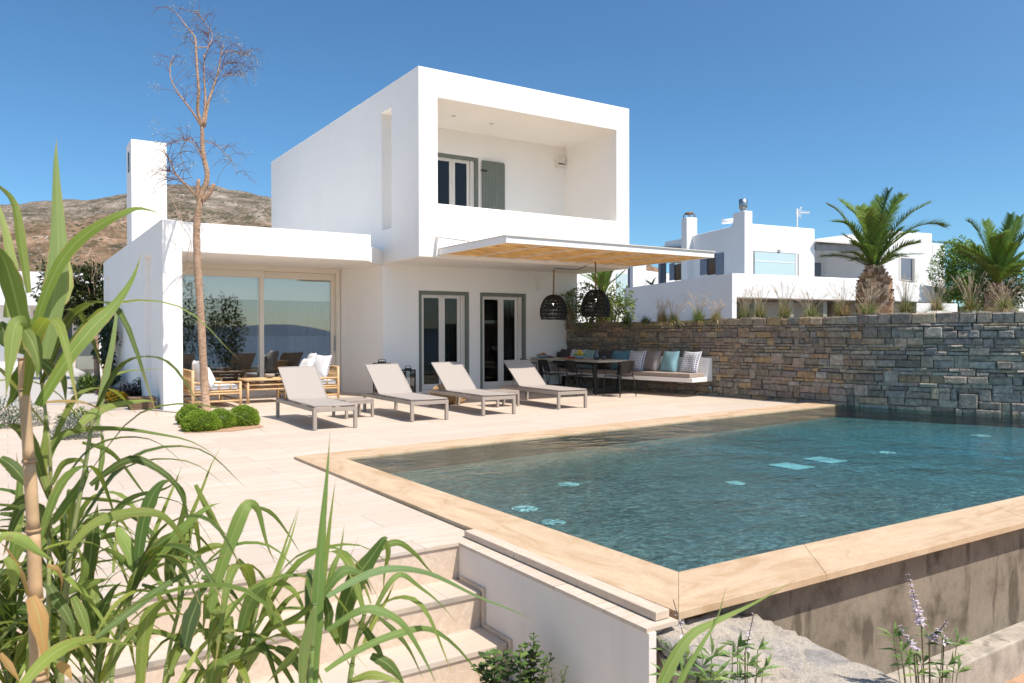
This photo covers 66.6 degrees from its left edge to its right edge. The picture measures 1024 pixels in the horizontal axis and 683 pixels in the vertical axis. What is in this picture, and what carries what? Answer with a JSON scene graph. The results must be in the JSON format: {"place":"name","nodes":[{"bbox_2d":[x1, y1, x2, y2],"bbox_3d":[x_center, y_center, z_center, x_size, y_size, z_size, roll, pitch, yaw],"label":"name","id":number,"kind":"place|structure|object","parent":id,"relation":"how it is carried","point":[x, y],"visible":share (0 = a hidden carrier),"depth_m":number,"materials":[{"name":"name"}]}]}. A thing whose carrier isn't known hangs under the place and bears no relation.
{"place":"outdoors","nodes":[
{"label":"outdoors","id":0,"kind":"place"},
{"bbox_2d":[0,367,123,406],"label":"gravel path","id":1,"kind":"structure","parent":0,"point":[91,397],"depth_m":18.11,"materials":[{"name":"gravel"}]},
{"bbox_2d":[0,271,103,377],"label":"garden annex","id":2,"kind":"object","parent":1,"relation":"on","point":[84,360],"visible":0.1,"depth_m":32.19,"materials":[{"name":"white paint"}]},
{"bbox_2d":[30,309,75,367],"bbox_3d":[-19.155,-0.075,32.592,1.664,2.570,0.080,0,1,-28],"label":"glazed door","id":3,"kind":"structure","parent":2,"relation":"in","point":[71,332],"depth_m":32.80,"materials":[{"name":"white glass"}]},
{"bbox_2d":[29,249,103,379],"bbox_3d":[-13.067,-0.858,23.258,2.474,4.006,1.782,-1,1,-33],"label":"young fruit tree","id":4,"kind":"object","parent":1,"relation":"on","point":[84,290],"visible":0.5,"depth_m":23.08,"materials":[{"name":"green plant"}]},
{"bbox_2d":[70,372,100,393],"bbox_3d":[-9.757,0.987,18.012,0.884,0.578,0.748,-1,1,-33],"label":"green herb","id":5,"kind":"object","parent":1,"relation":"on","point":[88,383],"visible":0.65,"depth_m":17.90,"materials":[{"name":"green plant"}]},
{"bbox_2d":[115,382,140,396],"bbox_3d":[-7.901,1.014,16.008,0.636,0.447,0.540,-1,1,-33],"label":"purple plant","id":6,"kind":"object","parent":1,"relation":"on","point":[126,391],"visible":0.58,"depth_m":15.98,"materials":[{"name":"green plant"}]},
{"bbox_2d":[103,66,628,409],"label":"modern house","id":7,"kind":"structure","parent":0,"point":[341,262],"depth_m":17.94,"materials":[{"name":"white paint"}]},
{"bbox_2d":[90,316,120,386],"bbox_3d":[-10.745,0.144,20.536,0.425,2.188,8.274,-1,1,-33],"label":"climbing vine","id":8,"kind":"object","parent":7,"relation":"attached to","point":[105,334],"visible":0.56,"depth_m":19.15,"materials":[{"name":"green plant"}]},
{"bbox_2d":[182,262,339,398],"bbox_3d":[-5.657,-0.235,17.156,3.828,2.866,0.208,-1,1,-33],"label":"sliding window","id":9,"kind":"structure","parent":7,"relation":"in","point":[220,281],"depth_m":17.20,"materials":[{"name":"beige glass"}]},
{"bbox_2d":[419,291,468,391],"bbox_3d":[-1.602,-0.014,18.113,1.319,2.299,0.111,-1,1,-33],"label":"terrace door","id":10,"kind":"structure","parent":7,"relation":"in","point":[462,298],"depth_m":18.11,"materials":[{"name":"white paint"}]},
{"bbox_2d":[438,153,477,207],"bbox_3d":[-1.393,-3.242,18.529,1.304,2.365,0.111,-1,1,-33],"label":"balcony door","id":11,"kind":"structure","parent":7,"relation":"in","point":[471,163],"depth_m":18.73,"materials":[{"name":"white paint"}]},
{"bbox_2d":[480,292,525,388],"bbox_3d":[-0.244,-0.026,18.992,1.324,2.299,0.111,-1,1,-33],"label":"terrace door","id":12,"kind":"structure","parent":7,"relation":"in","point":[519,299],"depth_m":18.99,"materials":[{"name":"white paint"}]},
{"bbox_2d":[436,235,715,266],"bbox_3d":[1.388,-1.957,16.233,5.327,0.416,2.610,-1,1,-33],"label":"pergola canopy","id":13,"kind":"object","parent":7,"relation":"attached to","point":[515,247],"visible":1,"depth_m":15.68,"materials":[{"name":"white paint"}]},
{"bbox_2d":[540,265,586,319],"bbox_3d":[1.128,-1.098,17.619,1.014,1.213,0.624,0,1,-9],"label":"pendant lamp","id":14,"kind":"object","parent":13,"relation":"hanging from","point":[544,307],"visible":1,"depth_m":17.43,"materials":[{"name":"black wicker"}]},
{"bbox_2d":[581,262,610,316],"bbox_3d":[1.889,-1.176,17.587,0.663,1.243,0.664,-1,1,-33],"label":"pendant lamp","id":15,"kind":"object","parent":13,"relation":"hanging from","point":[592,295],"visible":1,"depth_m":17.40,"materials":[{"name":"black wicker"}]},
{"bbox_2d":[0,386,800,632],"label":"terrace paving","id":16,"kind":"structure","parent":0,"point":[267,470],"depth_m":8.02,"materials":[{"name":"stone"}]},
{"bbox_2d":[0,394,50,426],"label":"lavender bush","id":17,"kind":"object","parent":16,"relation":"on","point":[13,418],"visible":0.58,"depth_m":11.49,"materials":[{"name":"grey plant"}]},
{"bbox_2d":[50,412,103,440],"bbox_3d":[-5.708,1.094,10.205,0.710,0.372,0.583,-1,1,-33],"label":"lavender bush","id":18,"kind":"object","parent":16,"relation":"on","point":[69,426],"visible":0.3,"depth_m":10.13,"materials":[{"name":"grey plant"}]},
{"bbox_2d":[95,390,128,406],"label":"yellow flowers","id":19,"kind":"object","parent":16,"relation":"on","point":[115,397],"visible":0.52,"depth_m":14.50,"materials":[{"name":"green plant"}]},
{"bbox_2d":[127,396,156,409],"bbox_3d":[-6.719,1.114,14.150,0.450,0.215,0.370,-1,1,-33],"label":"wicker box","id":20,"kind":"object","parent":16,"relation":"on","point":[142,405],"visible":0.69,"depth_m":14.02,"materials":[{"name":"wicker"}]},
{"bbox_2d":[134,2,268,410],"bbox_3d":[-5.115,-2.319,12.933,1.980,7.175,1.862,0,1,-1],"label":"bare tree","id":21,"kind":"object","parent":16,"relation":"on","point":[199,195],"visible":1,"depth_m":12.88,"materials":[{"name":"brown plant"}]},
{"bbox_2d":[183,369,241,404],"bbox_3d":[-5.812,0.861,14.891,0.888,0.701,1.598,-1,1,-33],"label":"bamboo sofa","id":22,"kind":"object","parent":16,"relation":"on","point":[188,375],"visible":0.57,"depth_m":14.34,"materials":[{"name":"wood"}]},
{"bbox_2d":[194,381,237,390],"bbox_3d":[-5.808,0.844,14.893,0.780,0.085,1.480,-1,1,-33],"label":"seat cushion","id":23,"kind":"object","parent":22,"relation":"on","point":[216,387],"visible":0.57,"depth_m":14.33,"materials":[{"name":"white fabric"}]},
{"bbox_2d":[178,424,262,432],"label":"tree bed soil","id":24,"kind":"object","parent":16,"relation":"on","point":[237,428],"visible":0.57,"depth_m":11.01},
{"bbox_2d":[175,405,201,424],"bbox_3d":[-4.865,1.121,11.763,0.435,0.366,0.423,-1,1,-33],"label":"box ball","id":25,"kind":"object","parent":24,"relation":"on","point":[183,411],"visible":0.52,"depth_m":11.65,"materials":[{"name":"green plant"}]},
{"bbox_2d":[179,409,222,431],"bbox_3d":[-4.377,1.126,10.963,0.581,0.361,0.555,-1,1,-33],"label":"box ball","id":26,"kind":"object","parent":24,"relation":"on","point":[201,420],"visible":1,"depth_m":10.81,"materials":[{"name":"green plant"}]},
{"bbox_2d":[212,408,236,428],"bbox_3d":[-4.215,1.129,11.267,0.483,0.351,0.447,-1,1,-33],"label":"box ball","id":27,"kind":"object","parent":24,"relation":"on","point":[228,420],"visible":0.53,"depth_m":11.18,"materials":[{"name":"green plant"}]},
{"bbox_2d":[230,404,260,426],"bbox_3d":[-3.983,1.113,11.567,0.535,0.383,0.492,-1,1,-33],"label":"box ball","id":28,"kind":"object","parent":24,"relation":"on","point":[248,413],"visible":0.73,"depth_m":11.45,"materials":[{"name":"green plant"}]},
{"bbox_2d":[238,377,285,403],"bbox_3d":[-4.943,0.966,15.491,0.820,0.474,0.659,-1,1,-33],"label":"bamboo table","id":29,"kind":"object","parent":16,"relation":"on","point":[262,385],"visible":0.71,"depth_m":15.33,"materials":[{"name":"wood"}]},
{"bbox_2d":[278,365,339,397],"bbox_3d":[-4.252,0.844,16.242,0.858,0.701,1.428,-1,1,-33],"label":"bamboo sofa","id":30,"kind":"object","parent":16,"relation":"on","point":[334,376],"visible":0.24,"depth_m":15.88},
{"bbox_2d":[281,379,335,384],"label":"seat cushion","id":31,"kind":"object","parent":30,"relation":"on","point":[324,381],"visible":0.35,"depth_m":15.83,"materials":[{"name":"white fabric"}]},
{"bbox_2d":[314,355,331,376],"bbox_3d":[-3.908,0.516,16.003,0.506,0.478,0.234,0,1,45],"label":"throw pillow","id":32,"kind":"object","parent":31,"relation":"on","point":[322,364],"visible":0.88,"depth_m":15.88,"materials":[{"name":"white fabric"}]},
{"bbox_2d":[276,366,357,430],"bbox_3d":[-3.016,0.824,11.882,0.640,0.824,2.030,0,1,-31],"label":"sun lounger","id":33,"kind":"object","parent":16,"relation":"on","point":[303,385],"visible":1,"depth_m":12.23,"materials":[{"name":"beige"}]},
{"bbox_2d":[332,397,373,418],"bbox_3d":[-2.591,1.079,12.691,0.500,0.295,0.500,-1,1,-39],"label":"side table","id":34,"kind":"object","parent":16,"relation":"on","point":[358,401],"visible":0.64,"depth_m":12.63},
{"bbox_2d":[363,363,448,421],"bbox_3d":[-1.801,0.810,12.912,0.640,0.824,2.030,0,1,-32],"label":"sun lounger","id":35,"kind":"object","parent":16,"relation":"on","point":[390,382],"visible":1,"depth_m":13.24,"materials":[{"name":"beige"}]},
{"bbox_2d":[401,366,415,392],"bbox_3d":[-2.285,0.855,17.141,0.254,0.650,0.254,-1,1,-33],"label":"lantern","id":36,"kind":"object","parent":16,"relation":"on","point":[412,379],"visible":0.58,"depth_m":17.11,"materials":[{"name":"black metal"}]},
{"bbox_2d":[432,384,466,404],"bbox_3d":[-1.233,0.965,15.060,0.780,0.469,0.611,-1,1,-33],"label":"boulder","id":37,"kind":"object","parent":16,"relation":"on","point":[452,399],"visible":0.33,"depth_m":14.81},
{"bbox_2d":[428,362,515,415],"bbox_3d":[-0.743,0.799,13.753,0.640,0.824,2.030,0,1,-32],"label":"sun lounger","id":38,"kind":"object","parent":16,"relation":"on","point":[454,377],"visible":0.99,"depth_m":14.07,"materials":[{"name":"beige"}]},
{"bbox_2d":[482,389,519,407],"bbox_3d":[-0.210,1.055,14.532,0.500,0.295,0.500,-1,1,-36],"label":"side table","id":39,"kind":"object","parent":16,"relation":"on","point":[516,392],"visible":0.52,"depth_m":14.45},
{"bbox_2d":[500,360,586,409],"bbox_3d":[0.565,0.785,14.823,0.640,0.824,2.030,0,1,-31],"label":"sun lounger","id":40,"kind":"object","parent":16,"relation":"on","point":[527,377],"visible":0.98,"depth_m":15.15,"materials":[{"name":"beige"}]},
{"bbox_2d":[540,359,568,391],"bbox_3d":[0.925,0.783,17.564,0.566,0.773,0.524,0,1,-20],"label":"garden chair","id":41,"kind":"object","parent":16,"relation":"on","point":[545,365],"visible":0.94,"depth_m":17.42,"materials":[{"name":"black metal"}]},
{"bbox_2d":[464,529,668,620],"bbox_3d":[0.214,1.280,4.428,0.087,0.042,1.820,-1,1,-33],"label":"kerb bar","id":42,"kind":"object","parent":16,"relation":"on","point":[639,605],"visible":1,"depth_m":4.20,"materials":[{"name":"beige stone"}]},
{"bbox_2d":[531,357,628,393],"bbox_3d":[1.552,0.782,18.448,0.897,0.752,2.620,-1,1,-33],"label":"dining table","id":43,"kind":"object","parent":16,"relation":"on","point":[592,362],"visible":0.66,"depth_m":17.70,"materials":[{"name":"black metal"}]},
{"bbox_2d":[564,360,595,396],"bbox_3d":[1.447,0.788,16.941,0.566,0.773,0.524,0,1,-30],"label":"garden chair","id":44,"kind":"object","parent":16,"relation":"on","point":[571,366],"visible":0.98,"depth_m":16.82,"materials":[{"name":"black metal"}]},
{"bbox_2d":[603,361,636,397],"bbox_3d":[2.319,0.790,16.625,0.524,0.773,0.566,-1,1,-36],"label":"garden chair","id":45,"kind":"object","parent":16,"relation":"on","point":[626,367],"visible":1,"depth_m":16.46,"materials":[{"name":"black metal"}]},
{"bbox_2d":[0,184,972,312],"bbox_3d":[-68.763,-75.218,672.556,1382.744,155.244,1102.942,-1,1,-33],"label":"hillside","id":46,"kind":"structure","parent":0,"point":[232,207],"depth_m":540.34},
{"bbox_2d":[0,0,1023,306],"label":"sky","id":47,"kind":"structure","parent":0,"point":[783,107],"materials":[{"name":"blue"}]},
{"bbox_2d":[793,288,831,316],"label":"ornamental grass","id":48,"kind":"object","parent":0,"point":[811,312],"depth_m":15.94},
{"bbox_2d":[851,283,886,313],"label":"ornamental grass","id":49,"kind":"object","parent":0,"point":[869,308],"depth_m":15.53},
{"bbox_2d":[978,277,1023,311],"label":"ornamental grass","id":50,"kind":"object","parent":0,"point":[1006,303],"depth_m":15.12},
{"bbox_2d":[1005,673,1023,682],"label":"red soil","id":51,"kind":"structure","parent":0,"point":[1019,679],"depth_m":5.23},
{"bbox_2d":[876,572,973,682],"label":"chaste tree plant","id":52,"kind":"object","parent":51,"relation":"on","point":[915,650],"visible":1,"depth_m":3.31,"materials":[{"name":"green plant"}]},
{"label":"raised garden ground","id":53,"kind":"structure","parent":0,"visible":0},
{"bbox_2d":[555,280,627,335],"bbox_3d":[1.927,-0.840,19.543,1.648,1.406,1.479,-1,1,-45],"label":"leafy shrub","id":54,"kind":"object","parent":53,"relation":"on","point":[581,296],"visible":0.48,"depth_m":19.37,"materials":[{"name":"green plant"}]},
{"bbox_2d":[578,269,626,321],"bbox_3d":[2.456,-1.314,22.339,1.352,2.028,1.395,-1,1,-33],"label":"palm tree","id":55,"kind":"object","parent":53,"relation":"on","point":[603,277],"visible":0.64,"depth_m":22.24,"materials":[{"name":"green plant"}]},
{"bbox_2d":[594,282,638,321],"bbox_3d":[2.638,-0.881,19.794,1.254,1.346,1.187,-1,1,-33],"label":"leafy shrub","id":56,"kind":"object","parent":53,"relation":"on","point":[620,299],"visible":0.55,"depth_m":19.68,"materials":[{"name":"green plant"}]},
{"bbox_2d":[577,265,679,322],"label":"house","id":57,"kind":"structure","parent":53,"relation":"on","point":[641,274],"depth_m":58.21,"materials":[{"name":"paint"}]},
{"bbox_2d":[616,273,626,303],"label":"window","id":58,"kind":"structure","parent":57,"relation":"in","point":[622,278],"depth_m":55.36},
{"bbox_2d":[652,296,669,323],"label":"ornamental grass","id":59,"kind":"object","parent":53,"relation":"on","point":[662,316],"depth_m":17.34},
{"bbox_2d":[659,299,687,329],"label":"ornamental grass","id":60,"kind":"object","parent":53,"relation":"on","point":[672,317],"depth_m":17.14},
{"bbox_2d":[682,290,711,327],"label":"ornamental grass","id":61,"kind":"object","parent":53,"relation":"on","point":[698,316],"depth_m":16.95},
{"bbox_2d":[704,298,729,326],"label":"ornamental grass","id":62,"kind":"object","parent":53,"relation":"on","point":[715,316],"depth_m":16.73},
{"bbox_2d":[732,287,754,317],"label":"ornamental grass","id":63,"kind":"object","parent":53,"relation":"on","point":[745,313],"depth_m":16.56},
{"bbox_2d":[751,283,770,317],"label":"ornamental grass","id":64,"kind":"object","parent":53,"relation":"on","point":[760,310],"depth_m":16.36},
{"bbox_2d":[771,282,795,316],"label":"ornamental grass","id":65,"kind":"object","parent":53,"relation":"on","point":[784,311],"depth_m":16.13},
{"bbox_2d":[624,199,956,321],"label":"neighbour house","id":66,"kind":"structure","parent":53,"relation":"on","point":[747,253],"depth_m":37.86,"materials":[{"name":"paint"}]},
{"bbox_2d":[669,263,680,280],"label":"window","id":67,"kind":"structure","parent":66,"relation":"in","point":[674,269],"depth_m":42.96,"materials":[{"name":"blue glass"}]},
{"bbox_2d":[700,252,723,274],"bbox_3d":[10.063,-3.901,39.215,0.100,1.188,2.200,0,1,-16],"label":"window","id":68,"kind":"structure","parent":66,"relation":"in","point":[709,266],"depth_m":39.08,"materials":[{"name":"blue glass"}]},
{"bbox_2d":[753,251,798,275],"bbox_3d":[12.679,-3.712,37.396,2.969,1.166,0.120,0,1,-27],"label":"window","id":69,"kind":"structure","parent":66,"relation":"in","point":[764,263],"depth_m":37.32,"materials":[{"name":"glass"}]},
{"bbox_2d":[899,256,915,280],"bbox_3d":[20.066,-3.690,39.518,1.251,1.220,0.120,0,1,-27],"label":"window","id":70,"kind":"structure","parent":66,"relation":"in","point":[906,264],"depth_m":39.51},
{"bbox_2d":[824,277,860,316],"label":"ornamental grass","id":71,"kind":"object","parent":53,"relation":"on","point":[842,310],"depth_m":15.85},
{"bbox_2d":[817,186,950,313],"bbox_3d":[7.939,-1.856,17.065,2.560,3.193,2.208,-1,1,-33],"label":"palm tree","id":72,"kind":"object","parent":53,"relation":"on","point":[874,244],"visible":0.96,"depth_m":16.94,"materials":[{"name":"green plant"}]},
{"bbox_2d":[891,274,925,312],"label":"ornamental grass","id":73,"kind":"object","parent":53,"relation":"on","point":[905,306],"depth_m":15.56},
{"bbox_2d":[912,277,955,312],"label":"ornamental grass","id":74,"kind":"object","parent":53,"relation":"on","point":[937,306],"depth_m":15.36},
{"bbox_2d":[925,235,983,311],"bbox_3d":[21.913,-2.642,37.960,2.475,5.117,2.950,0,1,-7],"label":"broad tree","id":75,"kind":"object","parent":53,"relation":"on","point":[954,263],"visible":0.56,"depth_m":37.83,"materials":[{"name":"green plant"}]},
{"bbox_2d":[952,271,989,312],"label":"ornamental grass","id":76,"kind":"object","parent":53,"relation":"on","point":[970,304],"depth_m":15.32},
{"bbox_2d":[931,211,1023,311],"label":"palm tree","id":77,"kind":"object","parent":53,"relation":"on","point":[998,265],"visible":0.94,"depth_m":18.00,"materials":[{"name":"green plant"}]},
{"bbox_2d":[956,260,1023,311],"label":"dark tree","id":78,"kind":"object","parent":53,"relation":"on","point":[1013,294],"visible":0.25,"depth_m":31.78,"materials":[{"name":"green plant"}]},
{"label":"ground","id":79,"kind":"structure","parent":0,"visible":0},
{"bbox_2d":[457,546,683,682],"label":"retaining wall","id":80,"kind":"structure","parent":79,"relation":"on","point":[585,643],"depth_m":4.13,"materials":[{"name":"beige paint"}]},
{"bbox_2d":[294,402,1023,674],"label":"swimming pool","id":81,"kind":"structure","parent":79,"relation":"on","point":[845,595],"depth_m":6.03,"materials":[{"name":"liquid"}]},
{"bbox_2d":[351,405,1023,571],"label":"pool water","id":82,"kind":"structure","parent":81,"relation":"in","point":[895,423],"depth_m":7.94,"materials":[{"name":"liquid"}]},
{"bbox_2d":[650,600,734,682],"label":"chaste tree plant","id":83,"kind":"object","parent":79,"relation":"on","point":[710,671],"visible":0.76,"depth_m":2.87,"materials":[{"name":"green plant"}]},
{"bbox_2d":[702,612,782,682],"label":"chaste tree plant","id":84,"kind":"object","parent":79,"relation":"on","point":[752,662],"visible":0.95,"depth_m":3.01,"materials":[{"name":"green plant"}]},
{"bbox_2d":[656,611,899,682],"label":"rock ledge","id":85,"kind":"object","parent":79,"relation":"on","point":[800,659],"visible":0.54,"depth_m":3.60,"materials":[{"name":"stone"}]},
{"bbox_2d":[566,311,1023,418],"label":"stone wall","id":86,"kind":"structure","parent":79,"relation":"on","point":[966,362],"depth_m":14.26,"materials":[{"name":"stone"}]},
{"bbox_2d":[550,356,711,382],"bbox_3d":[2.575,0.592,18.084,0.750,0.505,4.290,-1,1,-43],"label":"wall bench","id":87,"kind":"object","parent":86,"relation":"attached to","point":[705,366],"depth_m":16.82,"materials":[{"name":"white paint"}]},
{"bbox_2d":[552,367,623,374],"bbox_3d":[1.891,0.701,18.739,0.478,0.092,2.340,-1,1,-43],"label":"seat cushion","id":88,"kind":"object","parent":87,"relation":"on","point":[587,370],"visible":0.59,"depth_m":18.55,"materials":[{"name":"beige fabric"}]},
{"bbox_2d":[610,350,630,369],"bbox_3d":[2.528,0.443,18.229,0.246,0.497,0.540,-1,1,-44],"label":"scatter cushion","id":89,"kind":"object","parent":88,"relation":"on","point":[622,355],"visible":0.57,"depth_m":18.18,"materials":[{"name":"teal fabric"}]},
{"bbox_2d":[624,370,703,377],"bbox_3d":[3.302,0.713,17.177,0.547,0.092,1.830,-1,1,-43],"label":"seat cushion","id":90,"kind":"object","parent":87,"relation":"on","point":[668,374],"visible":0.73,"depth_m":16.84,"materials":[{"name":"beige fabric"}]},
{"bbox_2d":[628,350,646,370],"bbox_3d":[2.855,0.446,17.878,0.245,0.499,0.537,-1,1,-33],"label":"scatter cushion","id":91,"kind":"object","parent":90,"relation":"on","point":[638,357],"visible":0.7,"depth_m":17.73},
{"bbox_2d":[643,350,661,370],"bbox_3d":[3.153,0.439,17.562,0.250,0.495,0.533,0,1,-26],"label":"scatter cushion","id":92,"kind":"object","parent":90,"relation":"on","point":[651,360],"visible":0.98,"depth_m":17.42,"materials":[{"name":"grey fabric"}]},
{"bbox_2d":[660,350,679,371],"bbox_3d":[3.486,0.452,17.207,0.239,0.502,0.537,0,1,-25],"label":"scatter cushion","id":93,"kind":"object","parent":90,"relation":"on","point":[669,362],"visible":0.96,"depth_m":17.07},
{"bbox_2d":[680,351,701,372],"bbox_3d":[3.855,0.455,16.807,0.244,0.497,0.537,-1,1,-33],"label":"scatter cushion","id":94,"kind":"object","parent":90,"relation":"on","point":[690,363],"visible":0.96,"depth_m":16.69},
{"bbox_2d":[887,621,1023,682],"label":"overflow channel wall","id":95,"kind":"structure","parent":79,"relation":"on","point":[996,657],"depth_m":5.12,"materials":[{"name":"concrete"}]},
{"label":"lower path","id":96,"kind":"structure","parent":0,"visible":0},
{"bbox_2d":[0,139,163,682],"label":"giant reed","id":97,"kind":"object","parent":96,"relation":"on","point":[33,340],"visible":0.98,"depth_m":1.74,"materials":[{"name":"plant"}]},
{"bbox_2d":[0,453,166,682],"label":"giant reed","id":98,"kind":"object","parent":96,"relation":"on","point":[14,470],"visible":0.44,"depth_m":2.41,"materials":[{"name":"plant"}]},
{"bbox_2d":[0,488,195,682],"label":"giant reed","id":99,"kind":"object","parent":96,"relation":"on","point":[55,621],"visible":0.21,"depth_m":2.47,"materials":[{"name":"plant"}]},
{"bbox_2d":[0,288,224,672],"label":"giant reed","id":100,"kind":"object","parent":96,"relation":"on","point":[45,451],"visible":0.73,"depth_m":1.95,"materials":[{"name":"plant"}]},
{"bbox_2d":[0,559,237,682],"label":"giant reed","id":101,"kind":"object","parent":96,"relation":"on","point":[103,607],"visible":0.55,"depth_m":2.31,"materials":[{"name":"plant"}]},
{"bbox_2d":[0,467,245,682],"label":"giant reed","id":102,"kind":"object","parent":96,"relation":"on","point":[140,563],"visible":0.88,"depth_m":2.00,"materials":[{"name":"plant"}]},
{"bbox_2d":[0,356,269,682],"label":"giant reed","id":103,"kind":"object","parent":96,"relation":"on","point":[87,581],"visible":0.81,"depth_m":2.09,"materials":[{"name":"plant"}]},
{"bbox_2d":[51,445,298,682],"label":"giant reed","id":104,"kind":"object","parent":96,"relation":"on","point":[190,619],"visible":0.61,"depth_m":2.12,"materials":[{"name":"plant"}]},
{"bbox_2d":[83,594,369,682],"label":"giant reed","id":105,"kind":"object","parent":96,"relation":"on","point":[271,657],"visible":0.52,"depth_m":2.06,"materials":[{"name":"plant"}]},
{"bbox_2d":[86,507,388,682],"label":"giant reed","id":106,"kind":"object","parent":96,"relation":"on","point":[246,654],"visible":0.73,"depth_m":2.06,"materials":[{"name":"plant"}]},
{"bbox_2d":[0,546,507,682],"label":"garden steps","id":107,"kind":"structure","parent":96,"relation":"on","point":[468,635],"depth_m":4.38,"materials":[{"name":"beige stone"}]},
{"bbox_2d":[83,438,529,682],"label":"giant reed","id":108,"kind":"object","parent":96,"relation":"on","point":[318,587],"visible":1,"depth_m":1.89,"materials":[{"name":"plant"}]},
{"bbox_2d":[192,536,482,682],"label":"giant reed","id":109,"kind":"object","parent":96,"relation":"on","point":[349,597],"visible":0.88,"depth_m":2.12,"materials":[{"name":"plant"}]},
{"bbox_2d":[471,648,517,682],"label":"rosette plant","id":110,"kind":"object","parent":96,"relation":"on","point":[486,674],"visible":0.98,"depth_m":4.01,"materials":[{"name":"green plant"}]},
{"bbox_2d":[509,632,554,682],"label":"rosette plant","id":111,"kind":"object","parent":96,"relation":"on","point":[526,675],"visible":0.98,"depth_m":4.04,"materials":[{"name":"green plant"}]},
{"bbox_2d":[657,578,798,682],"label":"reed shoot","id":112,"kind":"object","parent":96,"relation":"on","point":[675,656],"visible":1,"depth_m":2.42,"materials":[{"name":"green plant"}]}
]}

